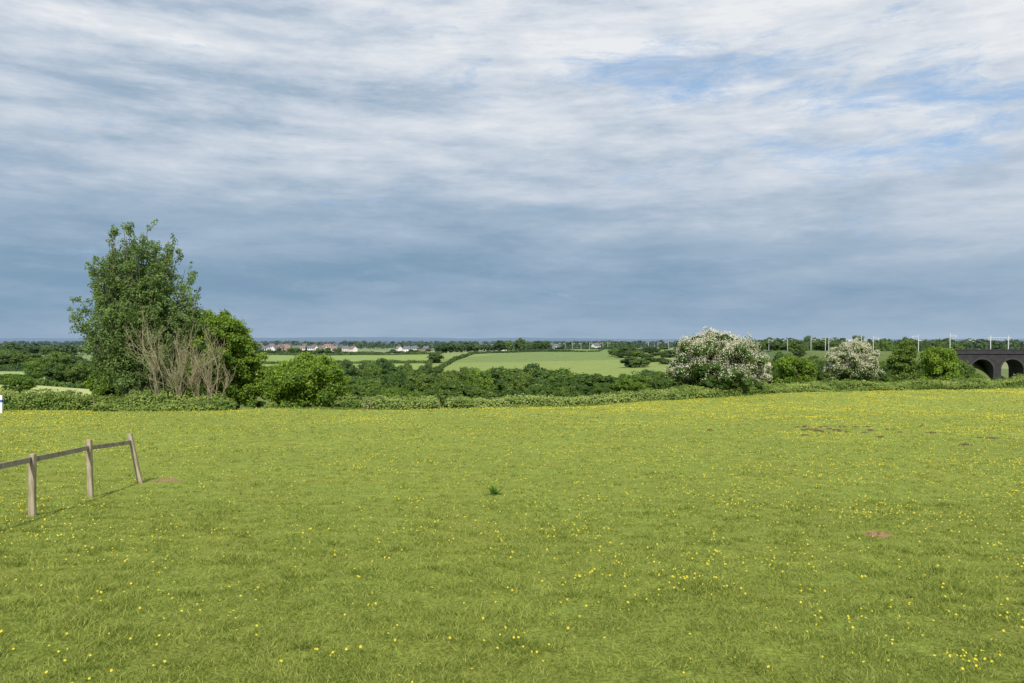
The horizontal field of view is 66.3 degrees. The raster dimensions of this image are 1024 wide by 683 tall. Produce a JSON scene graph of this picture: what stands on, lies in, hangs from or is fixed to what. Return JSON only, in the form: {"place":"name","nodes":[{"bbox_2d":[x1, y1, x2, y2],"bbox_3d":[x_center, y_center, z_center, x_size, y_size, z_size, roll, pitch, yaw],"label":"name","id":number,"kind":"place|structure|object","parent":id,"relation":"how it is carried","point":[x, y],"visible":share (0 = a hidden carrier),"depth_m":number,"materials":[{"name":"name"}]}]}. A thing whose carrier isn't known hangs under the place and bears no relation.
{"place":"outdoors","nodes":[
{"label":"outdoors","id":0,"kind":"place"},
{"bbox_2d":[0,337,1023,682],"bbox_3d":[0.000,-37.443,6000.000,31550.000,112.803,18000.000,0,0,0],"label":"ground","id":1,"kind":"structure","parent":0,"point":[604,363],"depth_m":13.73,"materials":[{"name":"green plant"}]},
{"bbox_2d":[0,342,21,350],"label":"deciduous tree","id":2,"kind":"object","parent":1,"relation":"on","point":[10,345],"visible":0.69,"depth_m":749.46,"materials":[{"name":"green plant"}]},
{"bbox_2d":[0,349,24,366],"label":"deciduous tree","id":3,"kind":"object","parent":1,"relation":"on","point":[13,356],"visible":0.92,"depth_m":381.67,"materials":[{"name":"green plant"}]},
{"bbox_2d":[0,361,26,370],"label":"field hedge","id":4,"kind":"object","parent":1,"relation":"on","point":[17,367],"visible":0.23,"depth_m":367.39,"materials":[{"name":"green plant"}]},
{"bbox_2d":[0,374,36,392],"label":"deciduous tree","id":5,"kind":"object","parent":1,"relation":"on","point":[24,382],"visible":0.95,"depth_m":126.67,"materials":[{"name":"green plant"}]},
{"bbox_2d":[23,353,43,362],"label":"deciduous tree","id":6,"kind":"object","parent":1,"relation":"on","point":[29,357],"visible":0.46,"depth_m":403.76,"materials":[{"name":"green plant"}]},
{"bbox_2d":[26,346,41,353],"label":"deciduous tree","id":7,"kind":"object","parent":1,"relation":"on","point":[34,349],"visible":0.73,"depth_m":823.20,"materials":[{"name":"green plant"}]},
{"bbox_2d":[22,357,48,378],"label":"deciduous tree","id":8,"kind":"object","parent":1,"relation":"on","point":[35,366],"visible":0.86,"depth_m":237.86,"materials":[{"name":"green plant"}]},
{"bbox_2d":[0,377,85,388],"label":"field hedge","id":9,"kind":"object","parent":1,"relation":"on","point":[44,382],"visible":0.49,"depth_m":201.41,"materials":[{"name":"green plant"}]},
{"bbox_2d":[39,345,50,355],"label":"deciduous tree","id":10,"kind":"object","parent":1,"relation":"on","point":[45,349],"visible":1,"depth_m":740.98,"materials":[{"name":"green plant"}]},
{"bbox_2d":[40,363,67,381],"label":"deciduous tree","id":11,"kind":"object","parent":1,"relation":"on","point":[56,372],"visible":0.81,"depth_m":213.82,"materials":[{"name":"green plant"}]},
{"bbox_2d":[50,351,72,365],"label":"deciduous tree","id":12,"kind":"object","parent":1,"relation":"on","point":[62,357],"visible":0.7,"depth_m":404.48,"materials":[{"name":"green plant"}]},
{"bbox_2d":[0,433,142,516],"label":"post and rail fence","id":13,"kind":"object","parent":1,"relation":"on","point":[32,459],"visible":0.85,"depth_m":14.66,"materials":[{"name":"wood"}]},
{"bbox_2d":[66,353,87,363],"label":"deciduous tree","id":14,"kind":"object","parent":1,"relation":"on","point":[76,358],"visible":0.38,"depth_m":419.41,"materials":[{"name":"green plant"}]},
{"bbox_2d":[64,360,94,383],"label":"deciduous tree","id":15,"kind":"object","parent":1,"relation":"on","point":[79,369],"visible":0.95,"depth_m":212.12,"materials":[{"name":"green plant"}]},
{"bbox_2d":[83,373,125,399],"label":"broadleaf tree","id":16,"kind":"object","parent":1,"relation":"on","point":[89,384],"visible":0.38,"depth_m":68.96,"materials":[{"name":"green plant"}]},
{"bbox_2d":[0,386,238,411],"bbox_3d":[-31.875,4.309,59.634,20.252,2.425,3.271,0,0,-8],"label":"hedge","id":17,"kind":"object","parent":1,"relation":"on","point":[23,400],"visible":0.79,"depth_m":58.70,"materials":[{"name":"green plant"}]},
{"bbox_2d":[67,219,205,401],"bbox_3d":[-30.202,-2.029,63.908,11.299,15.700,9.208,0,0,0],"label":"tall tree","id":18,"kind":"object","parent":1,"relation":"on","point":[124,300],"visible":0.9,"depth_m":62.53,"materials":[{"name":"green plant"}]},
{"bbox_2d":[123,308,219,398],"bbox_3d":[-25.925,1.175,60.005,7.198,8.409,4.678,0,0,-36],"label":"bare shrub","id":19,"kind":"object","parent":1,"relation":"on","point":[152,366],"visible":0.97,"depth_m":59.90,"materials":[{"name":"brown plant"}]},
{"bbox_2d":[168,364,206,397],"bbox_3d":[-25.755,3.771,62.103,3.108,3.935,3.128,0,0,0],"label":"broadleaf tree","id":20,"kind":"object","parent":1,"relation":"on","point":[201,387],"visible":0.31,"depth_m":61.65,"materials":[{"name":"green plant"}]},
{"bbox_2d":[180,320,235,398],"bbox_3d":[-23.666,1.711,60.826,3.711,7.517,4.379,0,0,-43],"label":"bare shrub","id":21,"kind":"object","parent":1,"relation":"on","point":[207,383],"visible":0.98,"depth_m":60.95,"materials":[{"name":"brown plant"}]},
{"bbox_2d":[168,307,253,404],"bbox_3d":[-25.307,1.566,65.739,7.044,9.127,7.717,0,0,0],"label":"broadleaf tree","id":22,"kind":"object","parent":1,"relation":"on","point":[234,333],"visible":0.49,"depth_m":64.45,"materials":[{"name":"green plant"}]},
{"bbox_2d":[214,335,269,407],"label":"broadleaf tree","id":23,"kind":"object","parent":1,"relation":"on","point":[247,391],"visible":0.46,"depth_m":65.88,"materials":[{"name":"green plant"}]},
{"bbox_2d":[239,359,269,407],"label":"broadleaf tree","id":24,"kind":"object","parent":1,"relation":"on","point":[259,403],"visible":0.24,"depth_m":67.67,"materials":[{"name":"green plant"}]},
{"bbox_2d":[253,351,348,407],"bbox_3d":[-17.675,3.464,65.873,7.125,5.410,7.232,0,0,43],"label":"broadleaf tree","id":25,"kind":"object","parent":1,"relation":"on","point":[301,377],"visible":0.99,"depth_m":64.27,"materials":[{"name":"green plant"}]},
{"bbox_2d":[238,406,371,409],"bbox_3d":[-16.453,5.327,61.118,10.878,0.566,1.238,0,0,-10],"label":"hedge","id":26,"kind":"object","parent":1,"relation":"on","point":[340,408],"visible":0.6,"depth_m":61.14,"materials":[{"name":"green plant"}]},
{"bbox_2d":[264,392,360,408],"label":"hedge","id":27,"kind":"object","parent":1,"relation":"on","point":[349,401],"visible":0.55,"depth_m":65.07,"materials":[{"name":"green plant"}]},
{"bbox_2d":[337,358,355,376],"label":"deciduous tree","id":28,"kind":"object","parent":1,"relation":"on","point":[349,367],"visible":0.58,"depth_m":328.16,"materials":[{"name":"green plant"}]},
{"bbox_2d":[260,359,441,363],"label":"field hedge","id":29,"kind":"object","parent":1,"relation":"on","point":[352,362],"visible":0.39,"depth_m":518.87,"materials":[{"name":"green plant"}]},
{"bbox_2d":[266,352,441,355],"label":"field hedge","id":30,"kind":"object","parent":1,"relation":"on","point":[367,353],"visible":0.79,"depth_m":708.04,"materials":[{"name":"green plant"}]},
{"bbox_2d":[345,376,370,392],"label":"deciduous tree","id":31,"kind":"object","parent":1,"relation":"on","point":[355,380],"visible":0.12,"depth_m":174.01,"materials":[{"name":"green plant"}]},
{"bbox_2d":[346,383,370,401],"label":"deciduous tree","id":32,"kind":"object","parent":1,"relation":"on","point":[358,391],"visible":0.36,"depth_m":118.30,"materials":[{"name":"green plant"}]},
{"bbox_2d":[361,361,381,377],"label":"deciduous tree","id":33,"kind":"object","parent":1,"relation":"on","point":[371,368],"visible":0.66,"depth_m":305.09,"materials":[{"name":"green plant"}]},
{"bbox_2d":[360,378,382,392],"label":"deciduous tree","id":34,"kind":"object","parent":1,"relation":"on","point":[372,385],"visible":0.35,"depth_m":163.65,"materials":[{"name":"green plant"}]},
{"bbox_2d":[378,362,395,374],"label":"deciduous tree","id":35,"kind":"object","parent":1,"relation":"on","point":[384,368],"visible":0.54,"depth_m":348.12,"materials":[{"name":"green plant"}]},
{"bbox_2d":[379,387,398,400],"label":"deciduous tree","id":36,"kind":"object","parent":1,"relation":"on","point":[390,392],"visible":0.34,"depth_m":108.07,"materials":[{"name":"green plant"}]},
{"bbox_2d":[377,368,414,391],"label":"deciduous tree","id":37,"kind":"object","parent":1,"relation":"on","point":[394,380],"visible":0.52,"depth_m":150.13,"materials":[{"name":"green plant"}]},
{"bbox_2d":[359,395,441,409],"bbox_3d":[-9.030,5.023,63.661,6.530,1.532,2.015,0,0,-22],"label":"hedge","id":38,"kind":"object","parent":1,"relation":"on","point":[389,403],"visible":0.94,"depth_m":63.20,"materials":[{"name":"green plant"}]},
{"bbox_2d":[391,386,412,399],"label":"deciduous tree","id":39,"kind":"object","parent":1,"relation":"on","point":[404,392],"visible":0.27,"depth_m":118.76,"materials":[{"name":"green plant"}]},
{"bbox_2d":[398,361,413,372],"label":"deciduous tree","id":40,"kind":"object","parent":1,"relation":"on","point":[407,367],"visible":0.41,"depth_m":298.82,"materials":[{"name":"green plant"}]},
{"bbox_2d":[404,372,428,393],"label":"deciduous tree","id":41,"kind":"object","parent":1,"relation":"on","point":[412,378],"visible":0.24,"depth_m":178.97,"materials":[{"name":"green plant"}]},
{"bbox_2d":[410,368,439,379],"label":"deciduous tree","id":42,"kind":"object","parent":1,"relation":"on","point":[433,373],"visible":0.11,"depth_m":218.82,"materials":[{"name":"green plant"}]},
{"bbox_2d":[415,374,436,393],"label":"deciduous tree","id":43,"kind":"object","parent":1,"relation":"on","point":[426,382],"visible":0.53,"depth_m":171.11,"materials":[{"name":"green plant"}]},
{"bbox_2d":[426,353,443,361],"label":"deciduous tree","id":44,"kind":"object","parent":1,"relation":"on","point":[435,357],"visible":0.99,"depth_m":517.35,"materials":[{"name":"green plant"}]},
{"bbox_2d":[432,390,452,406],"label":"deciduous tree","id":45,"kind":"object","parent":1,"relation":"on","point":[443,395],"visible":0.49,"depth_m":103.29,"materials":[{"name":"green plant"}]},
{"bbox_2d":[433,370,458,392],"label":"deciduous tree","id":46,"kind":"object","parent":1,"relation":"on","point":[446,378],"visible":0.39,"depth_m":155.14,"materials":[{"name":"green plant"}]},
{"bbox_2d":[444,342,456,352],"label":"deciduous tree","id":47,"kind":"object","parent":1,"relation":"on","point":[451,347],"visible":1,"depth_m":752.09,"materials":[{"name":"green plant"}]},
{"bbox_2d":[435,351,474,367],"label":"field hedge","id":48,"kind":"object","parent":1,"relation":"on","point":[449,361],"visible":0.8,"depth_m":535.48,"materials":[{"name":"green plant"}]},
{"bbox_2d":[439,382,480,398],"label":"deciduous tree","id":49,"kind":"object","parent":1,"relation":"on","point":[458,388],"visible":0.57,"depth_m":105.44,"materials":[{"name":"green plant"}]},
{"bbox_2d":[455,368,469,384],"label":"deciduous tree","id":50,"kind":"object","parent":1,"relation":"on","point":[462,376],"visible":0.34,"depth_m":165.13,"materials":[{"name":"green plant"}]},
{"bbox_2d":[465,368,493,391],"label":"deciduous tree","id":51,"kind":"object","parent":1,"relation":"on","point":[480,379],"visible":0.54,"depth_m":159.05,"materials":[{"name":"green plant"}]},
{"bbox_2d":[464,387,498,399],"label":"deciduous tree","id":52,"kind":"object","parent":1,"relation":"on","point":[482,393],"visible":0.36,"depth_m":105.27,"materials":[{"name":"green plant"}]},
{"bbox_2d":[484,483,502,494],"bbox_3d":[-0.351,2.976,15.838,0.420,0.234,0.456,0,0,25],"label":"dock plant","id":53,"kind":"object","parent":1,"relation":"on","point":[493,488],"visible":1,"depth_m":15.86,"materials":[{"name":"green plant"}]},
{"bbox_2d":[486,369,511,391],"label":"deciduous tree","id":54,"kind":"object","parent":1,"relation":"on","point":[496,376],"visible":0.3,"depth_m":166.74,"materials":[{"name":"green plant"}]},
{"bbox_2d":[494,340,505,350],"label":"deciduous tree","id":55,"kind":"object","parent":1,"relation":"on","point":[499,345],"visible":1,"depth_m":753.25,"materials":[{"name":"green plant"}]},
{"bbox_2d":[484,366,524,375],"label":"deciduous tree","id":56,"kind":"object","parent":1,"relation":"on","point":[508,370],"visible":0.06,"depth_m":218.54,"materials":[{"name":"green plant"}]},
{"bbox_2d":[0,388,1023,682],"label":"buttercup flowers","id":57,"kind":"object","parent":1,"relation":"on","point":[598,482],"visible":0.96,"depth_m":24.01,"materials":[{"name":"yellow plant"}]},
{"bbox_2d":[0,337,1023,353],"bbox_3d":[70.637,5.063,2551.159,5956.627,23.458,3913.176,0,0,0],"label":"distant woodland","id":58,"kind":"object","parent":1,"relation":"on","point":[983,344],"visible":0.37,"depth_m":1155.41,"materials":[{"name":"green plant"}]},
{"bbox_2d":[501,373,530,391],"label":"deciduous tree","id":59,"kind":"object","parent":1,"relation":"on","point":[517,381],"visible":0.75,"depth_m":159.90,"materials":[{"name":"green plant"}]},
{"bbox_2d":[514,337,525,349],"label":"deciduous tree","id":60,"kind":"object","parent":1,"relation":"on","point":[520,343],"visible":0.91,"depth_m":765.68,"materials":[{"name":"green plant"}]},
{"bbox_2d":[512,362,545,373],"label":"deciduous tree","id":61,"kind":"object","parent":1,"relation":"on","point":[528,367],"visible":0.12,"depth_m":236.03,"materials":[{"name":"green plant"}]},
{"bbox_2d":[510,367,551,386],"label":"deciduous tree","id":62,"kind":"object","parent":1,"relation":"on","point":[537,377],"visible":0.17,"depth_m":170.11,"materials":[{"name":"green plant"}]},
{"bbox_2d":[522,384,539,396],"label":"deciduous tree","id":63,"kind":"object","parent":1,"relation":"on","point":[532,389],"visible":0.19,"depth_m":113.64,"materials":[{"name":"green plant"}]},
{"bbox_2d":[473,346,613,353],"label":"field hedge","id":64,"kind":"object","parent":1,"relation":"on","point":[537,350],"visible":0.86,"depth_m":678.57,"materials":[{"name":"green plant"}]},
{"bbox_2d":[533,382,563,396],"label":"deciduous tree","id":65,"kind":"object","parent":1,"relation":"on","point":[549,389],"visible":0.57,"depth_m":106.75,"materials":[{"name":"green plant"}]},
{"bbox_2d":[540,375,575,386],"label":"deciduous tree","id":66,"kind":"object","parent":1,"relation":"on","point":[559,381],"visible":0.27,"depth_m":149.84,"materials":[{"name":"green plant"}]},
{"bbox_2d":[545,367,577,379],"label":"deciduous tree","id":67,"kind":"object","parent":1,"relation":"on","point":[566,374],"visible":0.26,"depth_m":221.45,"materials":[{"name":"green plant"}]},
{"bbox_2d":[441,388,686,409],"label":"hedge","id":68,"kind":"object","parent":1,"relation":"on","point":[550,400],"visible":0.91,"depth_m":67.99,"materials":[{"name":"green plant"}]},
{"bbox_2d":[557,385,582,398],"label":"deciduous tree","id":69,"kind":"object","parent":1,"relation":"on","point":[567,391],"visible":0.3,"depth_m":115.77,"materials":[{"name":"green plant"}]},
{"bbox_2d":[566,383,592,396],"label":"deciduous tree","id":70,"kind":"object","parent":1,"relation":"on","point":[582,389],"visible":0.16,"depth_m":123.70,"materials":[{"name":"green plant"}]},
{"bbox_2d":[576,374,616,389],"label":"deciduous tree","id":71,"kind":"object","parent":1,"relation":"on","point":[590,380],"visible":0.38,"depth_m":161.41,"materials":[{"name":"green plant"}]},
{"bbox_2d":[590,383,609,395],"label":"deciduous tree","id":72,"kind":"object","parent":1,"relation":"on","point":[596,389],"visible":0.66,"depth_m":97.29,"materials":[{"name":"green plant"}]},
{"bbox_2d":[619,345,636,351],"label":"deciduous tree","id":73,"kind":"object","parent":1,"relation":"on","point":[627,348],"visible":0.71,"depth_m":562.61,"materials":[{"name":"green plant"}]},
{"bbox_2d":[613,377,643,393],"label":"deciduous tree","id":74,"kind":"object","parent":1,"relation":"on","point":[627,384],"visible":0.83,"depth_m":95.12,"materials":[{"name":"green plant"}]},
{"bbox_2d":[619,356,637,366],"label":"deciduous tree","id":75,"kind":"object","parent":1,"relation":"on","point":[627,360],"visible":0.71,"depth_m":437.91,"materials":[{"name":"green plant"}]},
{"bbox_2d":[629,359,650,366],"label":"deciduous tree","id":76,"kind":"object","parent":1,"relation":"on","point":[639,362],"visible":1,"depth_m":429.17,"materials":[{"name":"green plant"}]},
{"bbox_2d":[631,369,662,375],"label":"deciduous tree","id":77,"kind":"object","parent":1,"relation":"on","point":[645,372],"visible":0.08,"depth_m":200.19,"materials":[{"name":"green plant"}]},
{"bbox_2d":[637,372,671,384],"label":"deciduous tree","id":78,"kind":"object","parent":1,"relation":"on","point":[650,379],"visible":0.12,"depth_m":149.47,"materials":[{"name":"green plant"}]},
{"bbox_2d":[650,372,670,389],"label":"deciduous tree","id":79,"kind":"object","parent":1,"relation":"on","point":[659,382],"visible":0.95,"depth_m":95.30,"materials":[{"name":"green plant"}]},
{"bbox_2d":[664,326,770,390],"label":"hawthorn tree","id":80,"kind":"object","parent":1,"relation":"on","point":[704,357],"visible":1,"depth_m":76.42,"materials":[{"name":"white plant"}]},
{"bbox_2d":[751,363,772,382],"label":"hawthorn tree","id":81,"kind":"object","parent":1,"relation":"on","point":[764,376],"visible":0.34,"depth_m":79.20,"materials":[{"name":"white plant"}]},
{"bbox_2d":[768,341,781,350],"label":"deciduous tree","id":82,"kind":"object","parent":1,"relation":"on","point":[775,345],"visible":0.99,"depth_m":427.30,"materials":[{"name":"green plant"}]},
{"bbox_2d":[769,350,793,364],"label":"deciduous tree","id":83,"kind":"object","parent":1,"relation":"on","point":[778,355],"visible":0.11,"depth_m":165.50,"materials":[{"name":"green plant"}]},
{"bbox_2d":[771,353,817,384],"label":"broadleaf tree","id":84,"kind":"object","parent":1,"relation":"on","point":[791,368],"visible":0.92,"depth_m":98.59,"materials":[{"name":"green plant"}]},
{"bbox_2d":[788,339,808,356],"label":"deciduous tree","id":85,"kind":"object","parent":1,"relation":"on","point":[798,347],"visible":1,"depth_m":377.57,"materials":[{"name":"green plant"}]},
{"bbox_2d":[803,335,819,350],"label":"deciduous tree","id":86,"kind":"object","parent":1,"relation":"on","point":[808,340],"visible":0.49,"depth_m":435.82,"materials":[{"name":"green plant"}]},
{"bbox_2d":[812,339,831,350],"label":"deciduous tree","id":87,"kind":"object","parent":1,"relation":"on","point":[819,345],"visible":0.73,"depth_m":389.15,"materials":[{"name":"green plant"}]},
{"bbox_2d":[815,360,830,383],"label":"deciduous tree","id":88,"kind":"object","parent":1,"relation":"on","point":[822,375],"visible":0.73,"depth_m":111.39,"materials":[{"name":"green plant"}]},
{"bbox_2d":[826,341,843,350],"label":"deciduous tree","id":89,"kind":"object","parent":1,"relation":"on","point":[834,344],"visible":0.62,"depth_m":384.02,"materials":[{"name":"green plant"}]},
{"bbox_2d":[667,373,1023,399],"bbox_3d":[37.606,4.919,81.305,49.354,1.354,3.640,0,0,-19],"label":"hedge","id":90,"kind":"object","parent":1,"relation":"on","point":[717,393],"visible":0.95,"depth_m":79.28,"materials":[{"name":"green plant"}]},
{"bbox_2d":[822,338,885,381],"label":"hawthorn tree","id":91,"kind":"object","parent":1,"relation":"on","point":[854,353],"visible":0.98,"depth_m":85.67,"materials":[{"name":"white plant"}]},
{"bbox_2d":[865,530,891,537],"bbox_3d":[5.046,2.667,10.885,0.402,0.109,0.375,0,0,0],"label":"molehill","id":92,"kind":"object","parent":1,"relation":"on","point":[881,534],"visible":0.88,"depth_m":10.79,"materials":[{"name":"red soil"}]},
{"bbox_2d":[875,339,894,350],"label":"deciduous tree","id":93,"kind":"object","parent":1,"relation":"on","point":[883,345],"visible":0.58,"depth_m":390.70,"materials":[{"name":"green plant"}]},
{"bbox_2d":[882,363,894,373],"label":"deciduous tree","id":94,"kind":"object","parent":1,"relation":"on","point":[887,368],"visible":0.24,"depth_m":139.67,"materials":[{"name":"green plant"}]},
{"bbox_2d":[885,339,918,381],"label":"broadleaf tree","id":95,"kind":"object","parent":1,"relation":"on","point":[903,355],"visible":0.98,"depth_m":99.11,"materials":[{"name":"green plant"}]},
{"bbox_2d":[916,339,930,351],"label":"deciduous tree","id":96,"kind":"object","parent":1,"relation":"on","point":[924,344],"visible":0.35,"depth_m":391.10,"materials":[{"name":"green plant"}]},
{"bbox_2d":[930,338,947,347],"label":"deciduous tree","id":97,"kind":"object","parent":1,"relation":"on","point":[937,343],"visible":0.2,"depth_m":397.85,"materials":[{"name":"green plant"}]},
{"bbox_2d":[918,346,964,380],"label":"broadleaf tree","id":98,"kind":"object","parent":1,"relation":"on","point":[941,362],"visible":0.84,"depth_m":96.21,"materials":[{"name":"green plant"}]},
{"bbox_2d":[946,342,964,348],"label":"deciduous tree","id":99,"kind":"object","parent":1,"relation":"on","point":[954,345],"visible":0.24,"depth_m":392.73,"materials":[{"name":"green plant"}]},
{"bbox_2d":[957,360,973,378],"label":"deciduous tree","id":100,"kind":"object","parent":1,"relation":"on","point":[965,369],"visible":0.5,"depth_m":139.55,"materials":[{"name":"green plant"}]},
{"bbox_2d":[951,349,1023,378],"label":"railway viaduct","id":101,"kind":"object","parent":1,"relation":"on","point":[990,361],"visible":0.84,"depth_m":269.32,"materials":[{"name":"brick"}]},
{"bbox_2d":[0,0,1023,339],"label":"sky","id":102,"kind":"structure","parent":0,"point":[602,169],"materials":[{"name":"blue"}]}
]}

